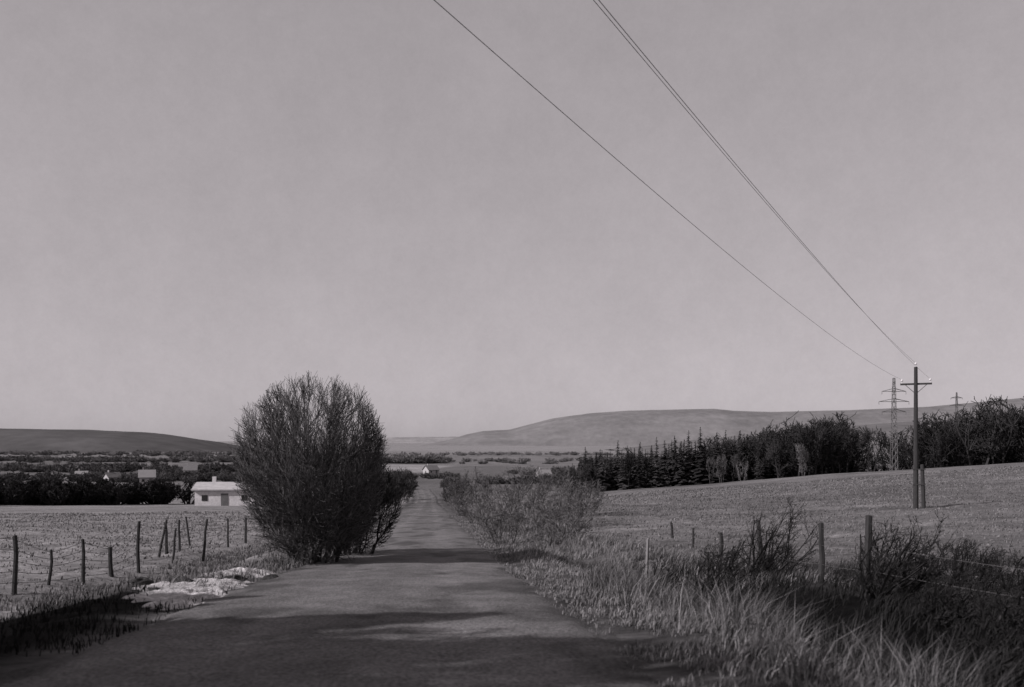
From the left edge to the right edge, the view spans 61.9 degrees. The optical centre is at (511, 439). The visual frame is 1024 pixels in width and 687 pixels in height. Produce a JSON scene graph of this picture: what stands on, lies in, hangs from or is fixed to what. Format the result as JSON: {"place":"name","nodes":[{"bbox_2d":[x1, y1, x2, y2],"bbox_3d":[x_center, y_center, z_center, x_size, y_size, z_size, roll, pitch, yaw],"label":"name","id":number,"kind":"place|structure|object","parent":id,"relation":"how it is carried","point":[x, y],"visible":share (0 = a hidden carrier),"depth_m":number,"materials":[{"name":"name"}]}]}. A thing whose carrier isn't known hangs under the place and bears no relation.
{"place":"outdoors","nodes":[
{"label":"outdoors","id":0,"kind":"place"},
{"bbox_2d":[0,428,252,453],"bbox_3d":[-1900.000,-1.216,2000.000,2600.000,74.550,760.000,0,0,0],"label":"hill","id":1,"kind":"structure","parent":0,"point":[60,440],"depth_m":1784.52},
{"bbox_2d":[0,489,672,686],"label":"gravel road","id":2,"kind":"structure","parent":0,"point":[430,593],"depth_m":7.76,"materials":[{"name":"grey gravel"}]},
{"bbox_2d":[298,437,455,442],"bbox_3d":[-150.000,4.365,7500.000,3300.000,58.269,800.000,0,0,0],"label":"hill","id":3,"kind":"structure","parent":0,"point":[413,439],"depth_m":7221.07,"materials":[{"name":"grey"}]},
{"bbox_2d":[0,441,1023,686],"bbox_3d":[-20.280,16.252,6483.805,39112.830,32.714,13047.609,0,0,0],"label":"ground","id":4,"kind":"structure","parent":0,"point":[662,671],"depth_m":37.91,"materials":[{"name":"grey plant"}]},
{"bbox_2d":[0,477,194,505],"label":"dark thicket","id":5,"kind":"object","parent":4,"relation":"on","point":[57,492],"visible":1,"depth_m":117.61,"materials":[{"name":"black plant"}]},
{"bbox_2d":[0,461,260,472],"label":"tree line","id":6,"kind":"object","parent":4,"relation":"on","point":[69,467],"visible":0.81,"depth_m":465.77,"materials":[{"name":"plant"}]},
{"bbox_2d":[0,517,264,594],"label":"wire fence","id":7,"kind":"object","parent":4,"relation":"on","point":[14,582],"visible":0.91,"depth_m":20.44,"materials":[{"name":"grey wood"}]},
{"bbox_2d":[129,577,153,584],"bbox_3d":[-5.305,2.045,12.184,0.263,0.136,0.401,0,0,13],"label":"stone","id":8,"kind":"object","parent":4,"relation":"on","point":[143,580],"visible":0.7,"depth_m":12.13,"materials":[{"name":"grey stone"}]},
{"bbox_2d":[139,478,154,484],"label":"walls","id":9,"kind":"structure","parent":4,"relation":"on","point":[140,479],"depth_m":272.99,"materials":[{"name":"grey"}]},
{"bbox_2d":[138,470,155,477],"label":"roof","id":10,"kind":"structure","parent":9,"relation":"on","point":[146,473],"depth_m":273.76,"materials":[{"name":"grey"}]},
{"bbox_2d":[147,587,159,590],"bbox_3d":[-4.887,2.083,11.698,0.350,0.114,0.230,0,0,40],"label":"stone","id":11,"kind":"object","parent":4,"relation":"on","point":[150,588],"visible":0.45,"depth_m":11.67,"materials":[{"name":"grey stone"}]},
{"bbox_2d":[0,511,312,616],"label":"field grass","id":12,"kind":"structure","parent":4,"relation":"on","point":[123,525],"depth_m":46.34,"materials":[{"name":"grey plant"}]},
{"bbox_2d":[0,453,312,462],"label":"tree line","id":13,"kind":"object","parent":4,"relation":"on","point":[97,459],"visible":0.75,"depth_m":780.05,"materials":[{"name":"grey plant"}]},
{"bbox_2d":[0,468,318,482],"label":"tree line","id":14,"kind":"object","parent":4,"relation":"on","point":[188,476],"visible":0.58,"depth_m":305.07,"materials":[{"name":"black plant"}]},
{"bbox_2d":[158,517,190,556],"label":"wooden stakes","id":15,"kind":"object","parent":4,"relation":"on","point":[165,532],"visible":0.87,"depth_m":26.97,"materials":[{"name":"brown wood"}]},
{"bbox_2d":[169,576,192,581],"bbox_3d":[-5.224,2.238,13.404,0.497,0.178,0.347,0,0,34],"label":"stone","id":16,"kind":"object","parent":4,"relation":"on","point":[182,577],"visible":0.3,"depth_m":13.31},
{"bbox_2d":[142,590,226,609],"bbox_3d":[-4.254,2.134,11.113,1.114,0.271,1.879,0,0,-12],"label":"snow patch","id":17,"kind":"object","parent":4,"relation":"on","point":[179,597],"visible":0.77,"depth_m":11.19,"materials":[{"name":"white snow"}]},
{"bbox_2d":[122,578,250,602],"bbox_3d":[-4.558,2.264,12.748,1.431,0.524,4.413,0,0,0],"label":"snow patch","id":18,"kind":"object","parent":4,"relation":"on","point":[188,586],"visible":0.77,"depth_m":12.07,"materials":[{"name":"white snow"}]},
{"bbox_2d":[0,524,376,656],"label":"dry grass","id":19,"kind":"structure","parent":4,"relation":"on","point":[214,567],"depth_m":12.01,"materials":[{"name":"plant"}]},
{"bbox_2d":[0,449,388,456],"bbox_3d":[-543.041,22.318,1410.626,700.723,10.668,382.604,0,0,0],"label":"tree line","id":20,"kind":"object","parent":4,"relation":"on","point":[190,453],"visible":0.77,"depth_m":1388.82,"materials":[{"name":"grey plant"}]},
{"bbox_2d":[195,490,255,505],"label":"walls","id":21,"kind":"structure","parent":4,"relation":"on","point":[214,498],"depth_m":121.15,"materials":[{"name":"white paint"}]},
{"bbox_2d":[202,495,207,500],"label":"window","id":22,"kind":"structure","parent":21,"relation":"attached to","point":[204,497],"depth_m":120.90,"materials":[{"name":"black glass"}]},
{"bbox_2d":[221,493,227,505],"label":"door","id":23,"kind":"structure","parent":21,"relation":"attached to","point":[224,499],"depth_m":121.22,"materials":[{"name":"grey wood"}]},
{"bbox_2d":[191,482,261,490],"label":"roof","id":24,"kind":"structure","parent":21,"relation":"on","point":[205,486],"depth_m":121.91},
{"bbox_2d":[221,574,246,579],"bbox_3d":[-4.769,2.385,14.383,0.493,0.202,0.501,0,0,4],"label":"stone","id":25,"kind":"object","parent":4,"relation":"on","point":[237,577],"visible":0.32,"depth_m":14.36,"materials":[{"name":"grey stone"}]},
{"bbox_2d":[205,567,276,577],"bbox_3d":[-4.994,2.564,16.123,1.167,0.382,2.762,0,0,0],"label":"snow patch","id":26,"kind":"object","parent":4,"relation":"on","point":[243,572],"visible":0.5,"depth_m":16.01,"materials":[{"name":"white snow"}]},
{"bbox_2d":[262,574,278,579],"bbox_3d":[-4.301,2.490,15.199,0.307,0.153,0.432,0,0,-21],"label":"stone","id":27,"kind":"object","parent":4,"relation":"on","point":[271,576],"visible":0.46,"depth_m":15.14,"materials":[{"name":"grey stone"}]},
{"bbox_2d":[226,370,390,565],"bbox_3d":[-4.724,0.826,20.003,3.833,4.928,3.828,0,0,0],"label":"willow bush","id":28,"kind":"object","parent":4,"relation":"on","point":[294,502],"visible":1,"depth_m":19.33,"materials":[{"name":"plant"}]},
{"bbox_2d":[310,444,402,554],"bbox_3d":[-4.329,1.696,23.217,2.681,3.223,2.755,0,0,0],"label":"willow bush","id":29,"kind":"object","parent":4,"relation":"on","point":[387,498],"visible":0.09,"depth_m":23.18,"materials":[{"name":"plant"}]},
{"bbox_2d":[375,471,395,504],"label":"bare shrub","id":30,"kind":"object","parent":4,"relation":"on","point":[388,488],"visible":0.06,"depth_m":99.55,"materials":[{"name":"black plant"}]},
{"bbox_2d":[385,469,411,504],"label":"bare shrub","id":31,"kind":"object","parent":4,"relation":"on","point":[401,486],"visible":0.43,"depth_m":117.63,"materials":[{"name":"black plant"}]},
{"bbox_2d":[385,467,416,502],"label":"bare shrub","id":32,"kind":"object","parent":4,"relation":"on","point":[409,492],"visible":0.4,"depth_m":137.94,"materials":[{"name":"black plant"}]},
{"bbox_2d":[395,468,416,499],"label":"bare shrub","id":33,"kind":"object","parent":4,"relation":"on","point":[409,483],"visible":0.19,"depth_m":155.30,"materials":[{"name":"black plant"}]},
{"bbox_2d":[354,471,459,478],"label":"tree line","id":34,"kind":"object","parent":4,"relation":"on","point":[427,475],"visible":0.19,"depth_m":352.54,"materials":[{"name":"plant"}]},
{"bbox_2d":[380,454,452,463],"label":"tree line","id":35,"kind":"object","parent":4,"relation":"on","point":[411,459],"visible":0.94,"depth_m":843.76,"materials":[{"name":"grey plant"}]},
{"bbox_2d":[423,466,438,473],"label":"walls","id":36,"kind":"structure","parent":4,"relation":"on","point":[428,471],"depth_m":427.70,"materials":[{"name":"white paint"}]},
{"bbox_2d":[422,465,439,469],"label":"roof","id":37,"kind":"structure","parent":36,"relation":"on","point":[432,467],"depth_m":428.68,"materials":[{"name":"grey"}]},
{"bbox_2d":[440,473,459,498],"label":"bare shrub","id":38,"kind":"object","parent":4,"relation":"on","point":[443,482],"visible":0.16,"depth_m":152.36,"materials":[{"name":"grey plant"}]},
{"bbox_2d":[442,476,469,506],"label":"bare shrub","id":39,"kind":"object","parent":4,"relation":"on","point":[451,491],"visible":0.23,"depth_m":111.59,"materials":[{"name":"grey plant"}]},
{"bbox_2d":[444,477,470,498],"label":"bare shrub","id":40,"kind":"object","parent":4,"relation":"on","point":[449,479],"visible":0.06,"depth_m":131.80,"materials":[{"name":"grey plant"}]},
{"bbox_2d":[442,474,476,510],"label":"bare shrub","id":41,"kind":"object","parent":4,"relation":"on","point":[453,493],"visible":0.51,"depth_m":87.93,"materials":[{"name":"grey plant"}]},
{"bbox_2d":[446,468,491,516],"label":"bare shrub","id":42,"kind":"object","parent":4,"relation":"on","point":[454,485],"visible":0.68,"depth_m":65.52,"materials":[{"name":"grey plant"}]},
{"bbox_2d":[449,480,502,524],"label":"bare shrub","id":43,"kind":"object","parent":4,"relation":"on","point":[485,485],"visible":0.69,"depth_m":51.92,"materials":[{"name":"grey plant"}]},
{"bbox_2d":[456,486,528,534],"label":"bare shrub","id":44,"kind":"object","parent":4,"relation":"on","point":[494,509],"visible":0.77,"depth_m":37.90,"materials":[{"name":"grey plant"}]},
{"bbox_2d":[309,451,694,455],"bbox_3d":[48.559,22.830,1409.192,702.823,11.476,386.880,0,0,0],"label":"tree line","id":45,"kind":"object","parent":4,"relation":"on","point":[555,453],"visible":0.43,"depth_m":1352.42,"materials":[{"name":"grey plant"}]},
{"bbox_2d":[477,508,531,544],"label":"bare shrub","id":46,"kind":"object","parent":4,"relation":"on","point":[502,527],"visible":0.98,"depth_m":28.87,"materials":[{"name":"grey plant"}]},
{"bbox_2d":[439,472,569,486],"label":"tree line","id":47,"kind":"object","parent":4,"relation":"on","point":[564,478],"visible":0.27,"depth_m":279.49,"materials":[{"name":"black plant"}]},
{"bbox_2d":[494,465,555,511],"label":"bare shrub","id":48,"kind":"object","parent":4,"relation":"on","point":[540,481],"visible":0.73,"depth_m":69.69,"materials":[{"name":"grey plant"}]},
{"bbox_2d":[489,478,570,534],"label":"bare shrub","id":49,"kind":"object","parent":4,"relation":"on","point":[538,494],"visible":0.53,"depth_m":43.90,"materials":[{"name":"grey plant"}]},
{"bbox_2d":[508,466,577,475],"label":"tree line","id":50,"kind":"object","parent":4,"relation":"on","point":[557,470],"visible":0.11,"depth_m":409.17,"materials":[{"name":"green plant"}]},
{"bbox_2d":[529,508,575,547],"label":"bare shrub","id":51,"kind":"object","parent":4,"relation":"on","point":[555,531],"visible":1,"depth_m":32.93,"materials":[{"name":"grey plant"}]},
{"bbox_2d":[439,456,669,463],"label":"tree line","id":52,"kind":"object","parent":4,"relation":"on","point":[522,460],"visible":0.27,"depth_m":890.97,"materials":[{"name":"grey plant"}]},
{"bbox_2d":[528,479,602,525],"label":"bare shrub","id":53,"kind":"object","parent":4,"relation":"on","point":[573,493],"visible":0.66,"depth_m":49.70,"materials":[{"name":"grey plant"}]},
{"bbox_2d":[535,495,595,534],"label":"bare shrub","id":54,"kind":"object","parent":4,"relation":"on","point":[578,512],"visible":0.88,"depth_m":38.82,"materials":[{"name":"grey plant"}]},
{"bbox_2d":[559,475,607,516],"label":"bare shrub","id":55,"kind":"object","parent":4,"relation":"on","point":[586,486],"visible":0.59,"depth_m":62.20,"materials":[{"name":"grey plant"}]},
{"bbox_2d":[645,538,648,577],"bbox_3d":[2.772,2.630,17.500,0.088,1.220,0.070,0,0,0],"label":"marker stake","id":56,"kind":"object","parent":4,"relation":"on","point":[647,550],"visible":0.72,"depth_m":17.48,"materials":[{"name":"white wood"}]},
{"bbox_2d":[632,556,691,593],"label":"wind blown shrub","id":57,"kind":"object","parent":4,"relation":"on","point":[669,576],"visible":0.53,"depth_m":15.48,"materials":[{"name":"grey plant"}]},
{"bbox_2d":[566,427,766,492],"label":"spruce forest","id":58,"kind":"object","parent":4,"relation":"on","point":[672,471],"visible":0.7,"depth_m":151.71,"materials":[{"name":"black plant"}]},
{"bbox_2d":[484,516,860,597],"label":"dry grass","id":59,"kind":"structure","parent":4,"relation":"on","point":[584,538],"depth_m":24.61,"materials":[{"name":"grey plant"}]},
{"bbox_2d":[451,514,918,686],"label":"dry grass","id":60,"kind":"structure","parent":4,"relation":"on","point":[664,620],"depth_m":8.22,"materials":[{"name":"grey plant"}]},
{"bbox_2d":[673,544,752,606],"bbox_3d":[3.101,2.175,13.121,1.181,1.136,1.055,0,0,-24],"label":"wind blown shrub","id":61,"kind":"object","parent":4,"relation":"on","point":[728,571],"visible":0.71,"depth_m":13.20,"materials":[{"name":"grey plant"}]},
{"bbox_2d":[695,537,766,590],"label":"wind blown shrub","id":62,"kind":"object","parent":4,"relation":"on","point":[718,577],"visible":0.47,"depth_m":14.54,"materials":[{"name":"plant"}]},
{"bbox_2d":[483,466,1023,577],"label":"field grass","id":63,"kind":"structure","parent":4,"relation":"on","point":[849,485],"depth_m":64.30,"materials":[{"name":"plant"}]},
{"bbox_2d":[706,443,808,483],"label":"birch tree row","id":64,"kind":"object","parent":4,"relation":"on","point":[802,454],"visible":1,"depth_m":139.53,"materials":[{"name":"plant"}]},
{"bbox_2d":[735,497,800,579],"bbox_3d":[4.826,1.934,15.998,1.252,1.712,1.326,0,0,0],"label":"wind blown shrub","id":65,"kind":"object","parent":4,"relation":"on","point":[769,557],"visible":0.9,"depth_m":15.90,"materials":[{"name":"black plant"}]},
{"bbox_2d":[755,503,820,575],"bbox_3d":[5.659,2.068,17.564,1.342,1.719,1.215,0,0,0],"label":"wind blown shrub","id":66,"kind":"object","parent":4,"relation":"on","point":[790,568],"visible":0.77,"depth_m":17.44,"materials":[{"name":"black plant"}]},
{"bbox_2d":[557,550,1023,686],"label":"dark grass","id":67,"kind":"structure","parent":4,"relation":"on","point":[905,598],"depth_m":11.25,"materials":[{"name":"black plant"}]},
{"bbox_2d":[574,553,1023,686],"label":"tall dry grass","id":68,"kind":"structure","parent":4,"relation":"on","point":[622,586],"depth_m":7.40,"materials":[{"name":"grey plant"}]},
{"bbox_2d":[576,395,1023,488],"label":"bare forest","id":69,"kind":"object","parent":4,"relation":"on","point":[994,433],"visible":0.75,"depth_m":151.61,"materials":[{"name":"black plant"}]},
{"bbox_2d":[670,515,1023,597],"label":"wire fence","id":70,"kind":"object","parent":4,"relation":"on","point":[868,524],"visible":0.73,"depth_m":14.16,"materials":[{"name":"grey wood"}]},
{"bbox_2d":[742,443,1018,480],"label":"spruce forest","id":71,"kind":"object","parent":4,"relation":"on","point":[772,474],"visible":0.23,"depth_m":154.35,"materials":[{"name":"plant"}]},
{"bbox_2d":[841,516,931,602],"bbox_3d":[5.109,1.661,11.621,1.053,1.298,1.038,0,0,-42],"label":"wind blown shrub","id":72,"kind":"object","parent":4,"relation":"on","point":[902,582],"visible":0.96,"depth_m":11.55,"materials":[{"name":"black plant"}]},
{"bbox_2d":[851,535,930,586],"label":"wind blown shrub","id":73,"kind":"object","parent":4,"relation":"on","point":[888,563],"visible":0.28,"depth_m":14.30,"materials":[{"name":"black plant"}]},
{"bbox_2d":[879,378,908,470],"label":"lattice pylon","id":74,"kind":"object","parent":4,"relation":"on","point":[893,391],"visible":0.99,"depth_m":141.85,"materials":[{"name":"metal"}]},
{"bbox_2d":[859,509,959,596],"bbox_3d":[5.782,1.726,12.364,1.403,1.430,1.316,0,0,0],"label":"wind blown shrub","id":75,"kind":"object","parent":4,"relation":"on","point":[922,582],"visible":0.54,"depth_m":12.32,"materials":[{"name":"black plant"}]},
{"bbox_2d":[900,362,931,508],"bbox_3d":[26.517,-0.008,56.029,1.890,10.124,0.406,0,0,30],"label":"utility pole","id":76,"kind":"object","parent":4,"relation":"on","point":[915,472],"visible":0.95,"depth_m":55.88,"materials":[{"name":"brown wood"}]},
{"bbox_2d":[950,392,963,412],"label":"lattice pylon","id":77,"kind":"object","parent":4,"relation":"on","point":[956,404],"visible":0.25,"depth_m":299.83,"materials":[{"name":"metal"}]},
{"bbox_2d":[909,552,1006,627],"bbox_3d":[4.921,1.695,9.371,0.966,0.915,1.052,0,0,0],"label":"wind blown shrub","id":78,"kind":"object","parent":4,"relation":"on","point":[931,609],"visible":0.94,"depth_m":9.32,"materials":[{"name":"black plant"}]},
{"bbox_2d":[937,536,1005,574],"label":"wind blown shrub","id":79,"kind":"object","parent":4,"relation":"on","point":[969,544],"visible":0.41,"depth_m":19.04,"materials":[{"name":"black plant"}]},
{"bbox_2d":[932,543,1016,585],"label":"wind blown shrub","id":80,"kind":"object","parent":4,"relation":"on","point":[971,559],"visible":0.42,"depth_m":17.02,"materials":[{"name":"black plant"}]},
{"bbox_2d":[929,619,1023,676],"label":"wind blown shrub","id":81,"kind":"object","parent":4,"relation":"on","point":[986,647],"visible":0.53,"depth_m":7.45,"materials":[{"name":"black plant"}]},
{"bbox_2d":[941,542,1019,590],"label":"wind blown shrub","id":82,"kind":"object","parent":4,"relation":"on","point":[984,569],"visible":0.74,"depth_m":15.36,"materials":[{"name":"black plant"}]},
{"bbox_2d":[954,581,1023,647],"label":"wind blown shrub","id":83,"kind":"object","parent":4,"relation":"on","point":[1015,620],"visible":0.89,"depth_m":8.08,"materials":[{"name":"black plant"}]},
{"bbox_2d":[988,541,1023,601],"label":"wind blown shrub","id":84,"kind":"object","parent":4,"relation":"on","point":[1021,581],"visible":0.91,"depth_m":13.08,"materials":[{"name":"black plant"}]},
{"bbox_2d":[0,0,1023,440],"label":"sky","id":85,"kind":"structure","parent":0,"point":[206,205],"materials":[{"name":"grey"}]},
{"bbox_2d":[419,398,1023,445],"bbox_3d":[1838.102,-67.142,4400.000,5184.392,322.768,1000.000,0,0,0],"label":"hill","id":86,"kind":"structure","parent":0,"point":[636,428],"depth_m":4070.80,"materials":[{"name":"grey"}]},
{"bbox_2d":[605,415,1023,452],"bbox_3d":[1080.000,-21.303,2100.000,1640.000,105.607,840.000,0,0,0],"label":"hill","id":87,"kind":"structure","parent":0,"point":[887,428],"depth_m":1947.95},
{"bbox_3d":[-8.920,-3.007,-4.262,1.684,10.425,1.036,0,0,0],"label":"utility pole","id":88,"kind":"object","parent":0,"visible":0},
{"bbox_2d":[434,0,928,377],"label":"power line","id":89,"kind":"object","parent":88,"relation":"attached to","point":[703,130],"visible":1,"depth_m":16.08,"materials":[{"name":"metal"}]},
{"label":"walls","id":90,"kind":"object","parent":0,"visible":0},
{"bbox_2d":[102,472,120,477],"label":"roof","id":91,"kind":"structure","parent":90,"relation":"on","point":[112,474],"depth_m":298.87,"materials":[{"name":"grey"}]},
{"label":"walls","id":92,"kind":"object","parent":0,"visible":0},
{"bbox_2d":[74,471,88,474],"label":"roof","id":93,"kind":"structure","parent":92,"relation":"on","point":[78,472],"depth_m":329.15,"materials":[{"name":"grey"}]},
{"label":"walls","id":94,"kind":"object","parent":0,"visible":0},
{"bbox_2d":[182,465,198,470],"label":"roof","id":95,"kind":"structure","parent":94,"relation":"on","point":[190,467],"depth_m":418.59,"materials":[{"name":"grey"}]},
{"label":"walls","id":96,"kind":"object","parent":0,"visible":0},
{"bbox_2d":[535,469,551,475],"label":"roof","id":97,"kind":"structure","parent":96,"relation":"on","point":[546,471],"depth_m":329.27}
]}

